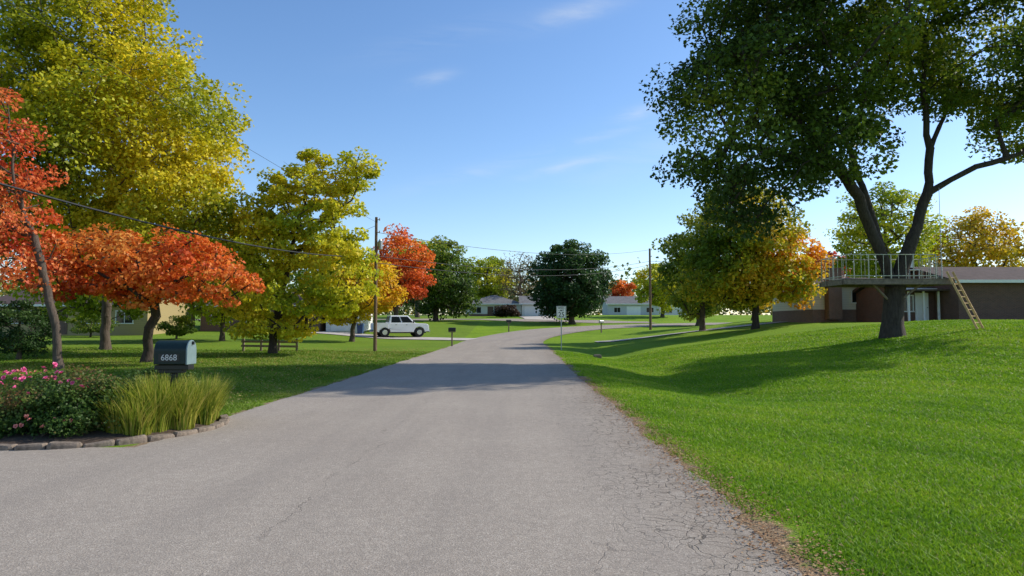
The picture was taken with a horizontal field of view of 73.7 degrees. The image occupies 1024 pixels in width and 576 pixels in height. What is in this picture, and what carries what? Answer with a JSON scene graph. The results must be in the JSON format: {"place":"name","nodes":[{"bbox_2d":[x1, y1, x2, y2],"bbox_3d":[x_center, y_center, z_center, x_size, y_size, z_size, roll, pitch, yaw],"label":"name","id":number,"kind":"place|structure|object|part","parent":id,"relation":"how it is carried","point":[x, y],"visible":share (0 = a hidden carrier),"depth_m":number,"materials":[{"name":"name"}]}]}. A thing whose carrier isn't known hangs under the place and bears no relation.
{"place":"outdoors","nodes":[
{"label":"outdoors","id":0,"kind":"place"},
{"bbox_2d":[0,447,133,486],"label":"driveway","id":1,"kind":"structure","parent":0,"point":[16,466],"depth_m":8.03,"materials":[{"name":"concrete"}]},
{"bbox_2d":[0,347,432,415],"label":"lawn grass","id":2,"kind":"structure","parent":0,"point":[71,356],"depth_m":25.91,"materials":[{"name":"green plant"}]},
{"bbox_2d":[311,331,477,339],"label":"driveway","id":3,"kind":"structure","parent":0,"point":[387,337],"depth_m":64.13,"materials":[{"name":"concrete"}]},
{"bbox_2d":[356,323,364,333],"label":"trash bin","id":4,"kind":"object","parent":3,"relation":"on","point":[360,328],"visible":0.91,"depth_m":66.37,"materials":[{"name":"blue plastic"}]},
{"bbox_2d":[369,315,429,336],"bbox_3d":[-10.719,3.655,65.291,5.460,2.030,2.400,1,-3,-22],"label":"pickup truck","id":5,"kind":"object","parent":3,"relation":"on","point":[399,324],"visible":0.88,"depth_m":64.49,"materials":[{"name":"white paint"}]},
{"bbox_3d":[-10.903,2.974,64.315,0.942,0.547,0.106,1,-3,-22],"label":"side window","id":6,"kind":"part","parent":5,"relation":"part of","materials":[{"name":"black glass"}]},
{"bbox_3d":[-9.989,2.993,64.684,1.251,0.547,0.106,1,-3,-22],"label":"side window","id":7,"kind":"part","parent":5,"relation":"part of","materials":[{"name":"black glass"}]},
{"bbox_2d":[0,322,801,575],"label":"road","id":8,"kind":"structure","parent":0,"point":[513,453],"depth_m":6.40,"materials":[{"name":"grey asphalt"}]},
{"bbox_2d":[197,319,653,322],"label":"side road","id":9,"kind":"structure","parent":0,"point":[592,321],"depth_m":101.12,"materials":[{"name":"grey asphalt"}]},
{"bbox_2d":[0,315,1023,575],"bbox_3d":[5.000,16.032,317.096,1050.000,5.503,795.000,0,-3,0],"label":"ground","id":10,"kind":"structure","parent":0,"point":[586,343],"depth_m":42.33,"materials":[{"name":"green plant"}]},
{"bbox_2d":[0,443,17,449],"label":"edging stone","id":11,"kind":"object","parent":10,"relation":"on","point":[7,446],"visible":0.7,"depth_m":8.62,"materials":[{"name":"grey stone"}]},
{"bbox_2d":[0,298,51,359],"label":"evergreen shrub","id":12,"kind":"object","parent":10,"relation":"on","point":[20,340],"visible":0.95,"depth_m":29.55,"materials":[{"name":"green plant"}]},
{"bbox_2d":[14,443,47,450],"bbox_3d":[-6.121,2.048,8.689,0.363,0.130,0.146,-1,-3,-15],"label":"edging stone","id":13,"kind":"object","parent":10,"relation":"on","point":[34,446],"visible":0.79,"depth_m":8.64,"materials":[{"name":"grey stone"}]},
{"bbox_2d":[0,87,78,369],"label":"maple tree","id":14,"kind":"object","parent":10,"relation":"on","point":[27,231],"visible":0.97,"depth_m":24.35,"materials":[{"name":"red plant"}]},
{"bbox_2d":[46,441,81,449],"bbox_3d":[-5.748,2.047,8.779,0.385,0.141,0.148,5,-4,-21],"label":"edging stone","id":15,"kind":"object","parent":10,"relation":"on","point":[52,445],"visible":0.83,"depth_m":8.72,"materials":[{"name":"grey stone"}]},
{"bbox_2d":[6,194,150,321],"bbox_3d":[-29.260,-1.376,48.081,10.809,10.785,9.441,0,-3,0],"label":"maple tree","id":16,"kind":"object","parent":10,"relation":"on","point":[90,308],"visible":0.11,"depth_m":47.00,"materials":[{"name":"green plant"}]},
{"bbox_2d":[66,315,120,336],"bbox_3d":[-34.466,3.062,55.806,4.156,2.274,2.930,0,-3,0],"label":"evergreen shrub","id":17,"kind":"object","parent":10,"relation":"on","point":[84,328],"visible":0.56,"depth_m":55.70,"materials":[{"name":"green plant"}]},
{"bbox_2d":[83,439,114,447],"bbox_3d":[-5.403,2.072,8.938,0.367,0.124,0.147,-4,-1,-32],"label":"edging stone","id":18,"kind":"object","parent":10,"relation":"on","point":[107,443],"visible":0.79,"depth_m":8.90,"materials":[{"name":"grey stone"}]},
{"bbox_2d":[0,290,200,334],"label":"tan house","id":19,"kind":"structure","parent":10,"relation":"on","point":[130,326],"depth_m":59.93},
{"bbox_2d":[58,310,67,333],"bbox_3d":[-39.500,3.009,59.872,0.950,2.100,0.115,0,-3,0],"label":"door","id":20,"kind":"structure","parent":19,"relation":"in","point":[63,325],"depth_m":59.84,"materials":[{"name":"brown metal"}]},
{"bbox_2d":[115,310,133,323],"bbox_3d":[-34.000,2.563,59.918,1.660,1.175,0.090,0,-3,0],"label":"window","id":21,"kind":"structure","parent":19,"relation":"in","point":[123,321],"depth_m":59.90,"materials":[{"name":"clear glass"}]},
{"bbox_2d":[0,420,218,444],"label":"flower bed","id":22,"kind":"object","parent":10,"relation":"on","point":[85,438],"visible":0.16,"depth_m":9.16,"materials":[{"name":"brown soil"}]},
{"bbox_2d":[0,362,138,439],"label":"rose bush","id":23,"kind":"object","parent":22,"relation":"on","point":[60,404],"visible":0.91,"depth_m":9.38,"materials":[{"name":"green plant"}]},
{"bbox_2d":[91,396,134,433],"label":"ornamental grass","id":24,"kind":"object","parent":22,"relation":"on","point":[107,410],"depth_m":9.41,"materials":[{"name":"green plant"}]},
{"bbox_2d":[96,379,159,408],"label":"ornamental grass","id":25,"kind":"object","parent":22,"relation":"on","point":[134,394],"depth_m":9.65,"materials":[{"name":"green plant"}]},
{"bbox_2d":[105,391,172,435],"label":"ornamental grass","id":26,"kind":"object","parent":22,"relation":"on","point":[138,421],"depth_m":9.40,"materials":[{"name":"green plant"}]},
{"bbox_2d":[93,365,201,394],"bbox_3d":[-6.016,1.808,11.091,1.782,1.096,1.346,0,-3,0],"label":"shrub","id":27,"kind":"object","parent":22,"relation":"on","point":[148,371],"visible":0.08,"depth_m":11.06,"materials":[{"name":"green plant"}]},
{"bbox_2d":[109,375,198,432],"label":"ornamental grass","id":28,"kind":"object","parent":22,"relation":"on","point":[158,426],"depth_m":9.66,"materials":[{"name":"green plant"}]},
{"bbox_2d":[125,372,200,390],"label":"ornamental grass","id":29,"kind":"object","parent":22,"relation":"on","point":[160,381],"depth_m":10.12,"materials":[{"name":"green plant"}]},
{"bbox_2d":[120,370,207,429],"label":"ornamental grass","id":30,"kind":"object","parent":22,"relation":"on","point":[169,387],"depth_m":9.87,"materials":[{"name":"green plant"}]},
{"bbox_2d":[157,376,218,430],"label":"ornamental grass","id":31,"kind":"object","parent":22,"relation":"on","point":[185,418],"depth_m":9.96,"materials":[{"name":"green plant"}]},
{"bbox_2d":[168,372,237,424],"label":"ornamental grass","id":32,"kind":"object","parent":22,"relation":"on","point":[207,414],"depth_m":10.55,"materials":[{"name":"green plant"}]},
{"bbox_2d":[197,377,234,419],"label":"ornamental grass","id":33,"kind":"object","parent":22,"relation":"on","point":[218,412],"depth_m":11.20,"materials":[{"name":"green plant"}]},
{"bbox_2d":[0,0,254,349],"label":"maple tree","id":34,"kind":"object","parent":10,"relation":"on","point":[74,116],"visible":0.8,"depth_m":33.52,"materials":[{"name":"yellow plant"}]},
{"bbox_2d":[115,434,146,444],"bbox_3d":[-5.112,2.065,9.164,0.142,0.140,0.383,-7,-2,42],"label":"edging stone","id":35,"kind":"object","parent":10,"relation":"on","point":[142,438],"visible":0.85,"depth_m":9.12,"materials":[{"name":"grey stone"}]},
{"bbox_2d":[22,222,265,362],"bbox_3d":[-14.653,0.289,27.552,9.683,5.992,5.451,0,-3,0],"label":"maple tree","id":36,"kind":"object","parent":10,"relation":"on","point":[131,266],"visible":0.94,"depth_m":26.52,"materials":[{"name":"orange plant"}]},
{"bbox_2d":[147,433,174,441],"bbox_3d":[-4.866,2.092,9.447,0.146,0.130,0.363,0,-4,34],"label":"edging stone","id":37,"kind":"object","parent":10,"relation":"on","point":[156,437],"visible":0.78,"depth_m":9.38,"materials":[{"name":"grey stone"}]},
{"bbox_2d":[154,340,196,389],"bbox_3d":[-5.051,1.461,10.238,0.537,1.360,0.331,0,-3,-2],"label":"mailbox","id":38,"kind":"object","parent":10,"relation":"on","point":[173,357],"visible":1,"depth_m":10.14,"materials":[{"name":"green paint"}]},
{"bbox_2d":[186,340,196,364],"bbox_3d":[-4.826,0.963,10.271,0.024,0.363,0.325,0,-3,-2],"label":"door","id":39,"kind":"structure","parent":38,"relation":"in","point":[191,350],"depth_m":10.22,"materials":[{"name":"green paint"}]},
{"bbox_2d":[155,315,197,338],"bbox_3d":[-25.581,3.052,51.821,3.005,2.023,2.983,0,-3,0],"label":"evergreen shrub","id":40,"kind":"object","parent":10,"relation":"on","point":[179,328],"visible":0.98,"depth_m":51.31,"materials":[{"name":"green plant"}]},
{"bbox_2d":[173,429,197,436],"bbox_3d":[-4.684,2.109,9.783,0.148,0.141,0.385,-1,-4,22],"label":"edging stone","id":41,"kind":"object","parent":10,"relation":"on","point":[184,433],"visible":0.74,"depth_m":9.71,"materials":[{"name":"grey stone"}]},
{"bbox_2d":[193,425,214,432],"bbox_3d":[-4.574,2.122,10.148,0.147,0.124,0.367,-1,-5,18],"label":"edging stone","id":42,"kind":"object","parent":10,"relation":"on","point":[205,428],"visible":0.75,"depth_m":10.09,"materials":[{"name":"grey stone"}]},
{"bbox_2d":[0,344,420,400],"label":"fallen leaves","id":43,"kind":"object","parent":10,"relation":"on","point":[266,365],"visible":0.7,"depth_m":25.87,"materials":[{"name":"orange plant"}]},
{"bbox_2d":[210,421,223,428],"bbox_3d":[-4.552,2.145,10.515,0.142,0.140,0.383,3,-2,-5],"label":"edging stone","id":44,"kind":"object","parent":10,"relation":"on","point":[218,424],"visible":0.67,"depth_m":10.49,"materials":[{"name":"grey stone"}]},
{"bbox_2d":[219,419,228,424],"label":"edging stone","id":45,"kind":"object","parent":10,"relation":"on","point":[226,421],"visible":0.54,"depth_m":10.87,"materials":[{"name":"grey stone"}]},
{"bbox_2d":[219,414,229,420],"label":"edging stone","id":46,"kind":"object","parent":10,"relation":"on","point":[225,416],"visible":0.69,"depth_m":11.19,"materials":[{"name":"grey stone"}]},
{"bbox_2d":[175,217,282,340],"bbox_3d":[-20.595,-0.491,50.139,8.550,9.230,8.601,0,-3,0],"label":"maple tree","id":47,"kind":"object","parent":10,"relation":"on","point":[217,318],"visible":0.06,"depth_m":49.44,"materials":[{"name":"green plant"}]},
{"bbox_2d":[195,292,335,331],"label":"brick house","id":48,"kind":"structure","parent":10,"relation":"on","point":[204,326],"depth_m":67.91,"materials":[{"name":"brown brick"}]},
{"bbox_2d":[241,339,297,350],"bbox_3d":[-13.600,3.245,38.360,3.202,0.800,0.145,0,-3,0],"label":"rail fence","id":49,"kind":"object","parent":10,"relation":"on","point":[244,341],"visible":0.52,"depth_m":38.30,"materials":[{"name":"brown wood"}]},
{"bbox_2d":[209,146,386,353],"bbox_3d":[-11.229,-1.931,36.078,9.288,11.246,6.306,0,-3,0],"label":"maple tree","id":50,"kind":"object","parent":10,"relation":"on","point":[269,226],"visible":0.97,"depth_m":35.01,"materials":[{"name":"yellow plant"}]},
{"bbox_2d":[288,232,362,288],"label":"maple tree","id":51,"kind":"object","parent":10,"relation":"on","point":[296,274],"visible":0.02,"depth_m":79.45,"materials":[{"name":"grey plant"}]},
{"bbox_2d":[326,313,372,332],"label":"white garage","id":52,"kind":"structure","parent":10,"relation":"on","point":[336,328],"depth_m":67.87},
{"bbox_2d":[331,320,350,331],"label":"garage door","id":53,"kind":"structure","parent":52,"relation":"in","point":[334,328],"depth_m":67.83,"materials":[{"name":"white paint"}]},
{"bbox_2d":[307,259,408,341],"bbox_3d":[-12.376,1.002,55.073,8.322,7.127,6.162,0,-3,0],"label":"maple tree","id":54,"kind":"object","parent":10,"relation":"on","point":[366,307],"visible":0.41,"depth_m":54.17,"materials":[{"name":"yellow plant"}]},
{"bbox_2d":[373,217,382,350],"bbox_3d":[-7.864,-0.084,40.060,0.486,8.200,0.258,0,-3,0],"label":"utility pole","id":55,"kind":"object","parent":10,"relation":"on","point":[379,244],"visible":0.92,"depth_m":40.01,"materials":[{"name":"brown wood"}]},
{"bbox_2d":[0,183,367,256],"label":"power line","id":56,"kind":"object","parent":55,"relation":"attached to","point":[31,192],"visible":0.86,"depth_m":18.46,"materials":[{"name":"metal"}]},
{"bbox_2d":[6,0,373,220],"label":"power line","id":57,"kind":"object","parent":55,"relation":"attached to","point":[157,93],"visible":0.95,"depth_m":18.87,"materials":[{"name":"metal"}]},
{"bbox_2d":[379,256,648,269],"bbox_3d":[3.799,-2.452,58.708,0.036,3.154,43.896,-2,-4,32],"label":"power line","id":58,"kind":"object","parent":55,"relation":"attached to","point":[501,268],"visible":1,"depth_m":51.26,"materials":[{"name":"rubber"}]},
{"bbox_2d":[382,233,645,254],"bbox_3d":[3.799,-3.797,58.780,0.027,3.051,43.893,-2,-4,32],"label":"power line","id":59,"kind":"object","parent":55,"relation":"attached to","point":[515,251],"visible":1,"depth_m":54.84,"materials":[{"name":"rubber"}]},
{"bbox_2d":[358,223,436,314],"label":"maple tree","id":60,"kind":"object","parent":10,"relation":"on","point":[411,276],"visible":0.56,"depth_m":71.27,"materials":[{"name":"red plant"}]},
{"bbox_2d":[389,238,446,316],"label":"maple tree","id":61,"kind":"object","parent":10,"relation":"on","point":[417,314],"visible":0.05,"depth_m":111.45,"materials":[{"name":"grey plant"}]},
{"bbox_2d":[399,235,481,320],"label":"maple tree","id":62,"kind":"object","parent":10,"relation":"on","point":[450,291],"visible":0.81,"depth_m":93.42,"materials":[{"name":"green plant"}]},
{"bbox_2d":[448,328,455,345],"bbox_3d":[-4.250,3.503,48.383,0.520,1.400,0.240,0,-3,0],"label":"mailbox","id":63,"kind":"object","parent":10,"relation":"on","point":[451,330],"visible":0.98,"depth_m":48.31,"materials":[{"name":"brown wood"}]},
{"bbox_2d":[461,256,515,299],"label":"maple tree","id":64,"kind":"object","parent":10,"relation":"on","point":[486,289],"visible":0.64,"depth_m":130.54,"materials":[{"name":"green plant"}]},
{"bbox_2d":[465,295,521,315],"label":"white house","id":65,"kind":"structure","parent":10,"relation":"on","point":[486,306],"depth_m":119.99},
{"bbox_2d":[473,307,480,312],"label":"window","id":66,"kind":"structure","parent":65,"relation":"in","point":[478,310],"depth_m":119.92,"materials":[{"name":"black glass"}]},
{"bbox_2d":[488,307,492,315],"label":"door","id":67,"kind":"structure","parent":65,"relation":"in","point":[490,309],"depth_m":119.86,"materials":[{"name":"wood"}]},
{"bbox_2d":[492,304,520,316],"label":"evergreen shrub","id":68,"kind":"object","parent":10,"relation":"on","point":[506,310],"visible":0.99,"depth_m":111.91,"materials":[{"name":"brown plant"}]},
{"bbox_2d":[0,253,1020,314],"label":"distant wood","id":69,"kind":"object","parent":10,"relation":"on","point":[407,310],"visible":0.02,"depth_m":191.73,"materials":[{"name":"green plant"}]},
{"bbox_2d":[496,250,538,301],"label":"maple tree","id":70,"kind":"object","parent":10,"relation":"on","point":[520,289],"visible":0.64,"depth_m":127.44,"materials":[{"name":"grey plant"}]},
{"bbox_2d":[519,296,549,315],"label":"white house","id":71,"kind":"structure","parent":10,"relation":"on","point":[527,308],"depth_m":116.93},
{"bbox_2d":[525,306,538,315],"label":"garage door","id":72,"kind":"structure","parent":71,"relation":"in","point":[529,310],"depth_m":116.88,"materials":[{"name":"white paint"}]},
{"bbox_2d":[556,306,565,349],"bbox_3d":[3.101,2.595,42.913,0.610,2.910,0.065,0,-3,-4],"label":"speed limit sign","id":73,"kind":"object","parent":10,"relation":"on","point":[561,312],"visible":1,"depth_m":42.94,"materials":[{"name":"metal"}]},
{"bbox_2d":[523,239,618,323],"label":"oak tree","id":74,"kind":"object","parent":10,"relation":"on","point":[585,294],"visible":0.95,"depth_m":93.62,"materials":[{"name":"green plant"}]},
{"bbox_2d":[607,279,637,295],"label":"maple tree","id":75,"kind":"object","parent":10,"relation":"on","point":[622,287],"visible":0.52,"depth_m":153.52,"materials":[{"name":"orange plant"}]},
{"bbox_2d":[600,296,658,314],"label":"grey house","id":76,"kind":"structure","parent":10,"relation":"on","point":[620,305],"depth_m":145.96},
{"bbox_2d":[614,307,620,312],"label":"window","id":77,"kind":"structure","parent":76,"relation":"in","point":[616,309],"depth_m":145.93,"materials":[{"name":"black glass"}]},
{"bbox_2d":[627,306,640,314],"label":"garage door","id":78,"kind":"structure","parent":76,"relation":"in","point":[631,310],"depth_m":145.89,"materials":[{"name":"white paint"}]},
{"bbox_2d":[646,307,653,312],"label":"window","id":79,"kind":"structure","parent":76,"relation":"in","point":[647,308],"depth_m":145.93,"materials":[{"name":"black glass"}]},
{"bbox_2d":[649,248,651,329],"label":"utility pole","id":80,"kind":"object","parent":10,"relation":"on","point":[650,311],"visible":0.91,"depth_m":76.96,"materials":[{"name":"brown wood"}]},
{"bbox_2d":[380,263,646,275],"bbox_3d":[3.799,-2.036,58.686,0.036,3.187,43.896,-2,-4,32],"label":"power line","id":81,"kind":"object","parent":80,"relation":"attached to","point":[498,274],"visible":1,"depth_m":50.89,"materials":[{"name":"rubber"}]},
{"bbox_2d":[654,245,1023,261],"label":"power line","id":82,"kind":"object","parent":80,"relation":"attached to","point":[942,253],"visible":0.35,"depth_m":64.56,"materials":[{"name":"metal"}]},
{"bbox_2d":[632,263,677,316],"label":"maple tree","id":83,"kind":"object","parent":10,"relation":"on","point":[658,298],"visible":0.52,"depth_m":115.80,"materials":[{"name":"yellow plant"}]},
{"bbox_2d":[659,305,685,314],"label":"white house","id":84,"kind":"structure","parent":10,"relation":"on","point":[674,312],"depth_m":149.93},
{"bbox_2d":[651,208,725,330],"bbox_3d":[15.415,-1.448,57.112,7.203,10.531,7.148,0,-3,0],"label":"maple tree","id":85,"kind":"object","parent":10,"relation":"on","point":[672,244],"visible":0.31,"depth_m":56.73,"materials":[{"name":"green plant"}]},
{"bbox_2d":[675,283,724,325],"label":"maple tree","id":86,"kind":"object","parent":10,"relation":"on","point":[708,311],"visible":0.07,"depth_m":89.14,"materials":[{"name":"green plant"}]},
{"bbox_2d":[578,377,883,575],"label":"fallen leaves","id":87,"kind":"object","parent":10,"relation":"on","point":[773,540],"visible":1,"depth_m":5.80,"materials":[{"name":"plant"}]},
{"bbox_2d":[667,178,835,329],"bbox_3d":[17.354,-2.732,50.264,11.509,12.013,9.198,0,-3,0],"label":"maple tree","id":88,"kind":"object","parent":10,"relation":"on","point":[754,264],"visible":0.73,"depth_m":48.32,"materials":[{"name":"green plant"}]},
{"bbox_2d":[742,252,786,320],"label":"maple tree","id":89,"kind":"object","parent":10,"relation":"on","point":[767,304],"depth_m":70.81,"materials":[{"name":"green plant"}]},
{"bbox_2d":[772,268,867,322],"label":"beige house","id":90,"kind":"structure","parent":10,"relation":"on","point":[835,304],"depth_m":51.99,"materials":[{"name":"brown brick"}]},
{"bbox_2d":[850,291,856,303],"bbox_3d":[26.500,0.692,51.976,1.460,0.975,0.090,0,-3,0],"label":"window","id":91,"kind":"structure","parent":90,"relation":"in","point":[853,295],"depth_m":51.98,"materials":[{"name":"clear glass"}]},
{"bbox_2d":[800,250,850,277],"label":"maple tree","id":92,"kind":"object","parent":10,"relation":"on","point":[834,253],"visible":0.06,"depth_m":80.42,"materials":[{"name":"orange plant"}]},
{"bbox_2d":[638,0,1023,338],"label":"shade tree","id":93,"kind":"object","parent":10,"relation":"on","point":[747,50],"visible":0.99,"depth_m":27.43,"materials":[{"name":"green plant"}]},
{"bbox_2d":[819,254,954,299],"bbox_3d":[15.975,-0.411,29.279,4.550,1.870,2.328,0,-3,0],"label":"treehouse platform","id":94,"kind":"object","parent":93,"relation":"attached to","point":[876,283],"visible":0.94,"depth_m":28.20,"materials":[{"name":"grey wood"}]},
{"bbox_2d":[909,260,919,278],"bbox_3d":[17.200,-0.785,29.383,0.450,0.925,0.422,0,-3,0],"label":"chair","id":95,"kind":"object","parent":94,"relation":"on","point":[912,269],"visible":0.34,"depth_m":29.44,"materials":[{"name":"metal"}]},
{"bbox_2d":[939,197,941,276],"bbox_3d":[18.050,-2.288,28.761,0.026,3.900,0.026,1,-3,-22],"label":"flag pole","id":96,"kind":"object","parent":94,"relation":"attached to","point":[940,237],"visible":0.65,"depth_m":28.74,"materials":[{"name":"metal"}]},
{"bbox_2d":[824,181,953,277],"bbox_3d":[34.288,-3.239,62.230,10.055,12.952,10.069,0,-3,0],"label":"maple tree","id":97,"kind":"object","parent":10,"relation":"on","point":[856,241],"visible":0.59,"depth_m":60.94,"materials":[{"name":"green plant"}]},
{"bbox_2d":[852,267,1023,321],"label":"brick house","id":98,"kind":"structure","parent":10,"relation":"on","point":[994,293],"depth_m":45.20,"materials":[{"name":"brown brick"}]},
{"bbox_2d":[904,295,914,311],"bbox_3d":[26.900,1.053,46.479,0.960,1.175,0.090,0,-3,0],"label":"window","id":99,"kind":"structure","parent":98,"relation":"in","point":[911,296],"depth_m":46.47,"materials":[{"name":"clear glass"}]},
{"bbox_2d":[915,293,928,320],"bbox_3d":[27.900,1.329,46.442,0.900,2.000,0.115,0,-3,0],"label":"door","id":100,"kind":"structure","parent":98,"relation":"in","point":[918,296],"depth_m":46.45,"materials":[{"name":"white paint"}]},
{"bbox_2d":[946,271,983,329],"bbox_3d":[18.350,0.488,27.663,1.194,2.390,0.428,-3,-4,45],"label":"ladder","id":101,"kind":"object","parent":10,"relation":"on","point":[962,300],"visible":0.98,"depth_m":27.64,"materials":[{"name":"brown wood"}]},
{"bbox_2d":[914,206,1023,266],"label":"maple tree","id":102,"kind":"object","parent":10,"relation":"on","point":[970,224],"visible":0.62,"depth_m":73.36,"materials":[{"name":"yellow plant"}]},
{"bbox_2d":[0,0,1023,314],"label":"sky","id":103,"kind":"structure","parent":0,"point":[522,126],"materials":[{"name":"blue"}]},
{"bbox_2d":[519,316,557,319],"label":"driveway","id":104,"kind":"structure","parent":0,"point":[534,317],"depth_m":107.72,"materials":[{"name":"concrete"}]},
{"bbox_2d":[595,322,779,341],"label":"driveway","id":105,"kind":"structure","parent":0,"point":[684,332],"depth_m":57.15,"materials":[{"name":"concrete"}]},
{"bbox_2d":[553,319,1023,575],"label":"lawn grass","id":106,"kind":"structure","parent":0,"point":[624,371],"depth_m":10.23,"materials":[{"name":"green plant"}]}
]}

